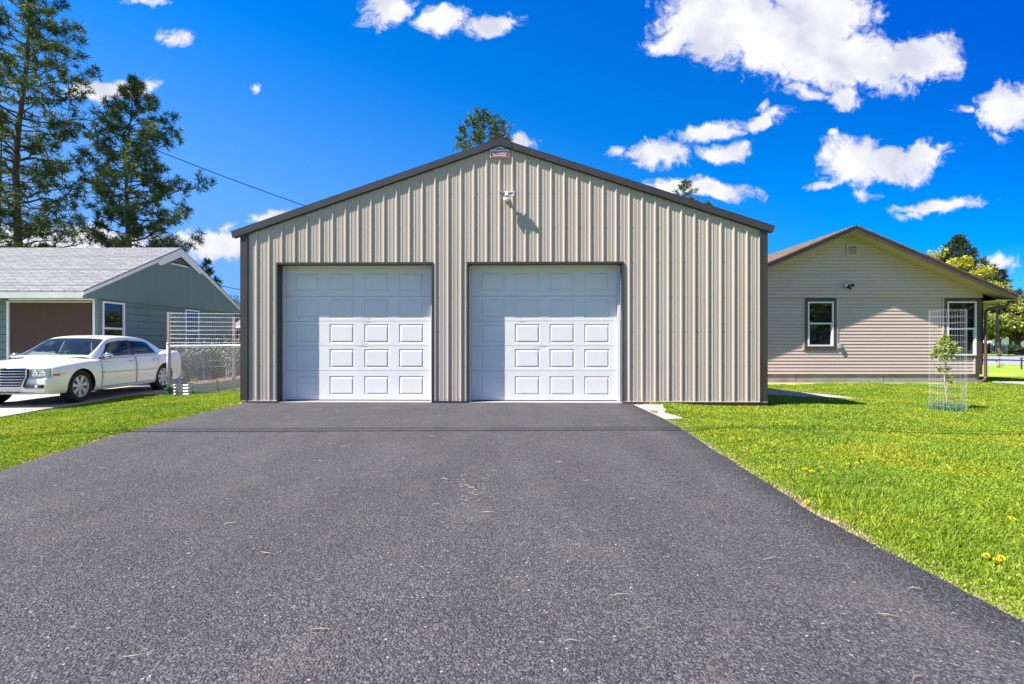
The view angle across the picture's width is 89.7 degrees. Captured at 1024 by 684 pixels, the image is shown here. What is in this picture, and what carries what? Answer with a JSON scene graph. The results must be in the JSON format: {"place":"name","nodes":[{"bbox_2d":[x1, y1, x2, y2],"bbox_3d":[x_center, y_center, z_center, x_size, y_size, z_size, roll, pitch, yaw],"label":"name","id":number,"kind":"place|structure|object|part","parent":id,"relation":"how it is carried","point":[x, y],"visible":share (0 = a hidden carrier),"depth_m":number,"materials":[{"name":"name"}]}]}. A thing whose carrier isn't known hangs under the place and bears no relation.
{"place":"outdoors","nodes":[
{"label":"outdoors","id":0,"kind":"place"},
{"bbox_2d":[0,376,225,416],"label":"neighbour driveway","id":1,"kind":"structure","parent":0,"point":[17,404],"depth_m":11.99,"materials":[{"name":"concrete"}]},
{"bbox_2d":[0,335,180,402],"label":"sedan","id":2,"kind":"object","parent":1,"relation":"on","point":[75,368],"visible":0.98,"depth_m":11.85,"materials":[{"name":"white paint"}]},
{"bbox_3d":[-11.145,0.179,12.223,0.164,0.439,1.260,0,0,-5],"label":"side window","id":3,"kind":"part","parent":2,"relation":"part of","materials":[{"name":"glass"}]},
{"bbox_3d":[-11.241,0.139,13.428,0.155,0.358,1.001,0,0,-4],"label":"side window","id":4,"kind":"part","parent":2,"relation":"part of","materials":[{"name":"glass"}]},
{"bbox_3d":[-9.464,0.693,12.412,0.117,0.653,1.239,0,0,-5],"label":"door","id":5,"kind":"part","parent":2,"relation":"part of","materials":[{"name":"white paint"}]},
{"bbox_3d":[-10.537,0.046,14.164,1.171,0.292,0.661,0,0,-5],"label":"rear window","id":6,"kind":"part","parent":2,"relation":"part of","materials":[{"name":"black glass"}]},
{"bbox_3d":[-9.554,0.677,13.496,0.125,0.684,0.924,0,0,-5],"label":"door","id":7,"kind":"part","parent":2,"relation":"part of","materials":[{"name":"white paint"}]},
{"bbox_2d":[0,388,241,470],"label":"side lawn grass","id":8,"kind":"structure","parent":0,"point":[62,428],"depth_m":7.62,"materials":[{"name":"green plant"}]},
{"bbox_2d":[107,130,304,205],"bbox_3d":[-19.189,-11.464,35.997,19.941,7.460,0.051,0,0,0],"label":"overhead wire","id":9,"kind":"object","parent":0,"point":[228,178],"visible":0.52,"depth_m":35.98,"materials":[{"name":"black"}]},
{"bbox_2d":[236,320,239,337],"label":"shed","id":10,"kind":"structure","parent":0,"point":[238,323],"depth_m":29.00,"materials":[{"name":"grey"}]},
{"bbox_2d":[0,403,1023,683],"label":"driveway","id":11,"kind":"structure","parent":0,"point":[158,545],"depth_m":2.48,"materials":[{"name":"grey asphalt"}]},
{"bbox_2d":[69,411,1022,681],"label":"grass clippings","id":12,"kind":"object","parent":11,"relation":"on","point":[617,593],"depth_m":2.62,"materials":[{"name":"plant"}]},
{"bbox_2d":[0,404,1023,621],"bbox_3d":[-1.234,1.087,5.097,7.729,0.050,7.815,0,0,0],"label":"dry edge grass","id":13,"kind":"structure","parent":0,"point":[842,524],"depth_m":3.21,"materials":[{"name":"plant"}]},
{"bbox_2d":[0,0,1023,303],"label":"sky","id":14,"kind":"structure","parent":0,"point":[900,121],"materials":[{"name":"blue"}]},
{"bbox_2d":[3,352,1023,591],"bbox_3d":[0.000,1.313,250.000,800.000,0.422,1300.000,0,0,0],"label":"ground","id":15,"kind":"structure","parent":0,"point":[1008,370],"depth_m":22.03,"materials":[{"name":"soil"}]},
{"bbox_2d":[0,108,52,247],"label":"pine tree","id":16,"kind":"object","parent":15,"relation":"on","point":[11,125],"visible":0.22,"depth_m":32.74,"materials":[{"name":"green plant"}]},
{"bbox_2d":[0,0,120,247],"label":"pine tree","id":17,"kind":"object","parent":15,"relation":"on","point":[20,230],"visible":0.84,"depth_m":29.98,"materials":[{"name":"green plant"}]},
{"bbox_2d":[0,248,239,376],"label":"house","id":18,"kind":"structure","parent":15,"relation":"on","point":[140,293],"depth_m":17.56,"materials":[{"name":"grey"}]},
{"bbox_2d":[9,301,91,358],"bbox_3d":[-13.835,-0.076,15.440,2.470,2.312,0.044,0,0,0],"label":"garage door","id":19,"kind":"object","parent":18,"relation":"attached to","point":[33,324],"visible":0.53,"depth_m":15.45,"materials":[{"name":"brown metal"}]},
{"bbox_2d":[92,301,124,335],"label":"window","id":20,"kind":"structure","parent":18,"relation":"in","point":[113,313],"depth_m":16.08,"materials":[{"name":"white plastic"}]},
{"bbox_2d":[185,309,198,347],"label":"window","id":21,"kind":"structure","parent":18,"relation":"in","point":[188,333],"depth_m":19.99,"materials":[{"name":"white plastic"}]},
{"bbox_2d":[70,72,218,253],"bbox_3d":[-22.669,-7.635,32.076,7.450,18.255,7.284,0,0,0],"label":"pine tree","id":22,"kind":"object","parent":15,"relation":"on","point":[136,88],"visible":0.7,"depth_m":31.23,"materials":[{"name":"green plant"}]},
{"bbox_2d":[164,383,173,393],"bbox_3d":[-8.423,1.157,12.712,0.221,0.259,0.220,0,0,29],"label":"weed clump","id":23,"kind":"object","parent":15,"relation":"on","point":[168,388],"visible":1,"depth_m":12.69,"materials":[{"name":"green plant"}]},
{"bbox_2d":[172,340,211,381],"bbox_3d":[-10.269,0.656,16.370,1.062,1.453,1.195,0,0,38],"label":"garden shrub","id":24,"kind":"object","parent":15,"relation":"on","point":[189,372],"visible":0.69,"depth_m":16.30,"materials":[{"name":"green plant"}]},
{"bbox_2d":[181,338,221,380],"bbox_3d":[-10.313,0.616,17.153,1.140,1.534,1.370,0,0,-43],"label":"garden shrub","id":25,"kind":"object","parent":15,"relation":"on","point":[207,371],"visible":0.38,"depth_m":17.20,"materials":[{"name":"green plant"}]},
{"bbox_2d":[166,312,239,394],"bbox_3d":[-6.761,0.315,12.918,3.728,2.130,0.320,0,0,0],"label":"chain link fence","id":26,"kind":"object","parent":15,"relation":"on","point":[169,345],"visible":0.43,"depth_m":12.80,"materials":[{"name":"metal"}]},
{"bbox_2d":[179,357,227,381],"bbox_3d":[-9.804,0.935,16.988,2.355,0.850,0.067,0,0,0],"label":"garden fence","id":27,"kind":"object","parent":15,"relation":"on","point":[207,366],"visible":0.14,"depth_m":16.98,"materials":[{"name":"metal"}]},
{"bbox_2d":[174,376,239,394],"bbox_3d":[-8.125,1.180,15.284,0.814,0.320,4.633,0,0,0],"label":"raised bed","id":28,"kind":"object","parent":15,"relation":"on","point":[223,383],"visible":0.41,"depth_m":13.40,"materials":[{"name":"metal"}]},
{"bbox_2d":[200,256,222,287],"bbox_3d":[-19.795,-2.002,33.063,2.820,6.975,2.470,0,0,16],"label":"pine tree","id":29,"kind":"object","parent":15,"relation":"on","point":[209,271],"visible":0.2,"depth_m":33.05,"materials":[{"name":"green plant"}]},
{"bbox_2d":[204,343,225,379],"bbox_3d":[-10.225,0.678,17.833,1.232,1.409,1.210,0,0,35],"label":"garden shrub","id":30,"kind":"object","parent":15,"relation":"on","point":[214,372],"visible":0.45,"depth_m":17.70,"materials":[{"name":"green plant"}]},
{"bbox_2d":[212,336,237,375],"bbox_3d":[-11.530,0.524,20.441,1.404,1.718,1.481,0,0,-34],"label":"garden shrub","id":31,"kind":"object","parent":15,"relation":"on","point":[224,346],"visible":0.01,"depth_m":20.38,"materials":[{"name":"green plant"}]},
{"bbox_2d":[215,336,239,376],"bbox_3d":[-9.175,0.581,16.914,1.081,1.603,1.095,0,0,-42],"label":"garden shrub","id":32,"kind":"object","parent":15,"relation":"on","point":[228,361],"visible":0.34,"depth_m":16.90,"materials":[{"name":"green plant"}]},
{"bbox_2d":[220,328,239,354],"bbox_3d":[-11.780,0.375,22.008,1.156,2.015,1.164,0,0,45],"label":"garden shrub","id":33,"kind":"object","parent":15,"relation":"on","point":[230,337],"visible":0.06,"depth_m":21.77,"materials":[{"name":"green plant"}]},
{"bbox_2d":[230,293,239,340],"bbox_3d":[-18.137,-0.910,34.013,2.100,4.790,1.731,0,0,0],"label":"leafy tree","id":34,"kind":"object","parent":15,"relation":"on","point":[236,315],"visible":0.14,"depth_m":34.06,"materials":[{"name":"green plant"}]},
{"bbox_2d":[452,106,514,152],"bbox_3d":[-1.984,-8.329,40.099,5.302,19.629,5.652,0,0,0],"label":"pine tree","id":35,"kind":"object","parent":15,"relation":"on","point":[478,138],"visible":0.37,"depth_m":39.38,"materials":[{"name":"green plant"}]},
{"bbox_2d":[231,135,774,405],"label":"garage","id":36,"kind":"structure","parent":15,"relation":"on","point":[454,278],"depth_m":9.15,"materials":[{"name":"beige metal"}]},
{"bbox_2d":[286,268,430,400],"bbox_3d":[-2.797,-0.139,9.419,2.736,2.449,0.055,0,0,1],"label":"garage door","id":37,"kind":"structure","parent":36,"relation":"in","point":[353,334],"depth_m":9.40,"materials":[{"name":"white plastic"}]},
{"bbox_2d":[490,147,508,157],"bbox_3d":[-0.218,-3.355,9.094,0.337,0.190,0.014,0,0,1],"label":"sign","id":38,"kind":"object","parent":36,"relation":"attached to","point":[499,152],"visible":1,"depth_m":9.09,"materials":[{"name":"red"}]},
{"bbox_2d":[499,191,513,201],"bbox_3d":[-0.095,-2.538,9.026,0.272,0.162,0.192,0,0,1],"label":"floodlight","id":39,"kind":"object","parent":36,"relation":"attached to","point":[506,195],"visible":1,"depth_m":8.97,"materials":[{"name":"white metal"}]},
{"bbox_2d":[472,267,616,400],"bbox_3d":[0.583,-0.139,9.353,2.706,2.449,0.055,0,0,1],"label":"garage door","id":40,"kind":"structure","parent":36,"relation":"in","point":[539,334],"depth_m":9.33,"materials":[{"name":"white plastic"}]},
{"bbox_2d":[673,179,701,200],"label":"pine tree","id":41,"kind":"object","parent":15,"relation":"on","point":[683,184],"visible":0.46,"depth_m":44.76,"materials":[{"name":"green plant"}]},
{"bbox_2d":[768,225,1021,382],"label":"house","id":42,"kind":"structure","parent":15,"relation":"on","point":[876,319],"depth_m":16.49,"materials":[{"name":"beige plastic"}]},
{"bbox_2d":[804,298,836,349],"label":"window","id":43,"kind":"structure","parent":42,"relation":"in","point":[820,314],"depth_m":16.56,"materials":[{"name":"white plastic"}]},
{"bbox_2d":[844,283,854,288],"bbox_3d":[10.714,-1.771,16.345,0.332,0.204,0.193,0,0,0],"label":"spotlight","id":44,"kind":"object","parent":42,"relation":"attached to","point":[846,285],"visible":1,"depth_m":16.31,"materials":[{"name":"black plastic"}]},
{"bbox_2d":[944,298,982,364],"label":"window","id":45,"kind":"structure","parent":42,"relation":"in","point":[974,306],"depth_m":16.48,"materials":[{"name":"white glass"}]},
{"bbox_2d":[926,246,950,258],"bbox_3d":[29.611,-2.665,36.955,3.912,8.306,4.917,0,0,0],"label":"leafy tree","id":46,"kind":"object","parent":15,"relation":"on","point":[934,255],"visible":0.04,"depth_m":35.82,"materials":[{"name":"yellow plant"}]},
{"bbox_2d":[928,333,961,408],"bbox_3d":[7.696,0.524,9.148,0.516,1.392,0.340,0,0,0],"label":"sapling","id":47,"kind":"object","parent":15,"relation":"on","point":[944,349],"visible":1,"depth_m":9.14,"materials":[{"name":"green plant"}]},
{"bbox_2d":[926,401,967,411],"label":"tall grass","id":48,"kind":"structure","parent":15,"relation":"on","point":[954,407],"depth_m":9.08,"materials":[{"name":"green plant"}]},
{"bbox_2d":[929,309,966,410],"bbox_3d":[7.742,0.325,9.150,0.522,1.785,0.518,0,0,0],"label":"wire cage","id":49,"kind":"object","parent":15,"relation":"on","point":[957,335],"visible":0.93,"depth_m":9.07,"materials":[{"name":"silver metal"}]},
{"bbox_2d":[936,233,1005,281],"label":"pine tree","id":50,"kind":"object","parent":15,"relation":"on","point":[959,245],"visible":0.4,"depth_m":49.05,"materials":[{"name":"green plant"}]},
{"bbox_2d":[946,255,1013,316],"bbox_3d":[33.091,-2.430,38.014,4.491,7.829,5.233,0,0,-21],"label":"leafy tree","id":51,"kind":"object","parent":15,"relation":"on","point":[963,263],"visible":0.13,"depth_m":37.10,"materials":[{"name":"yellow plant"}]},
{"bbox_2d":[983,346,996,352],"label":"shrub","id":52,"kind":"object","parent":15,"relation":"on","point":[988,350],"visible":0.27,"depth_m":65.16,"materials":[{"name":"green plant"}]},
{"bbox_2d":[983,308,1016,340],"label":"leafy tree","id":53,"kind":"object","parent":15,"relation":"on","point":[991,325],"visible":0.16,"depth_m":61.15,"materials":[{"name":"green plant"}]},
{"bbox_2d":[983,336,1023,346],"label":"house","id":54,"kind":"structure","parent":15,"relation":"on","point":[1006,340],"depth_m":76.00,"materials":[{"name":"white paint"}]},
{"bbox_2d":[984,290,1023,345],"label":"leafy tree","id":55,"kind":"object","parent":15,"relation":"on","point":[1011,325],"visible":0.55,"depth_m":61.15,"materials":[{"name":"green plant"}]},
{"bbox_2d":[987,268,1023,355],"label":"pine tree","id":56,"kind":"object","parent":15,"relation":"on","point":[1004,280],"visible":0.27,"depth_m":49.89,"materials":[{"name":"green plant"}]},
{"bbox_2d":[1004,343,1023,354],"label":"shrub","id":57,"kind":"object","parent":15,"relation":"on","point":[1017,349],"visible":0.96,"depth_m":56.00,"materials":[{"name":"green plant"}]},
{"bbox_2d":[1014,306,1023,329],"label":"leafy tree","id":58,"kind":"object","parent":15,"relation":"on","point":[1020,314],"visible":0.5,"depth_m":60.49,"materials":[{"name":"green plant"}]},
{"bbox_2d":[1020,358,1022,368],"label":"marker post","id":59,"kind":"object","parent":15,"relation":"on","point":[1021,363],"visible":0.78,"depth_m":24.98,"materials":[{"name":"white metal"}]},
{"bbox_2d":[634,404,681,419],"bbox_3d":[2.360,1.110,8.065,0.520,0.060,1.730,0,0,0],"label":"concrete apron","id":60,"kind":"object","parent":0,"point":[660,408],"visible":0.66,"depth_m":8.12,"materials":[{"name":"grey concrete"}]},
{"bbox_2d":[768,389,857,398],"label":"walkway","id":61,"kind":"structure","parent":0,"point":[780,392],"depth_m":11.72,"materials":[{"name":"concrete"}]},
{"bbox_2d":[639,376,1023,620],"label":"lawn grass","id":62,"kind":"structure","parent":0,"point":[943,485],"depth_m":4.73,"materials":[{"name":"green plant"}]},
{"bbox_2d":[997,553,1005,560],"bbox_3d":[2.397,1.079,2.532,0.033,0.067,0.051,0,0,0],"label":"dandelion","id":63,"kind":"object","parent":62,"relation":"on","point":[1001,557],"visible":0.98,"depth_m":2.52,"materials":[{"name":"yellow plant"}]},
{"bbox_2d":[983,342,1006,351],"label":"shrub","id":64,"kind":"object","parent":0,"point":[989,344],"visible":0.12,"depth_m":67.79,"materials":[{"name":"green plant"}]},
{"bbox_2d":[990,343,1007,355],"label":"wire cage","id":65,"kind":"object","parent":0,"point":[995,347],"visible":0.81,"depth_m":51.96,"materials":[{"name":"grey metal"}]},
{"bbox_2d":[983,355,1023,363],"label":"road","id":66,"kind":"structure","parent":0,"point":[1011,359],"depth_m":40.39,"materials":[{"name":"grey asphalt"}]},
{"bbox_2d":[992,381,1023,383],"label":"side walk","id":67,"kind":"structure","parent":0,"point":[1017,382],"depth_m":16.11,"materials":[{"name":"concrete"}]}
]}

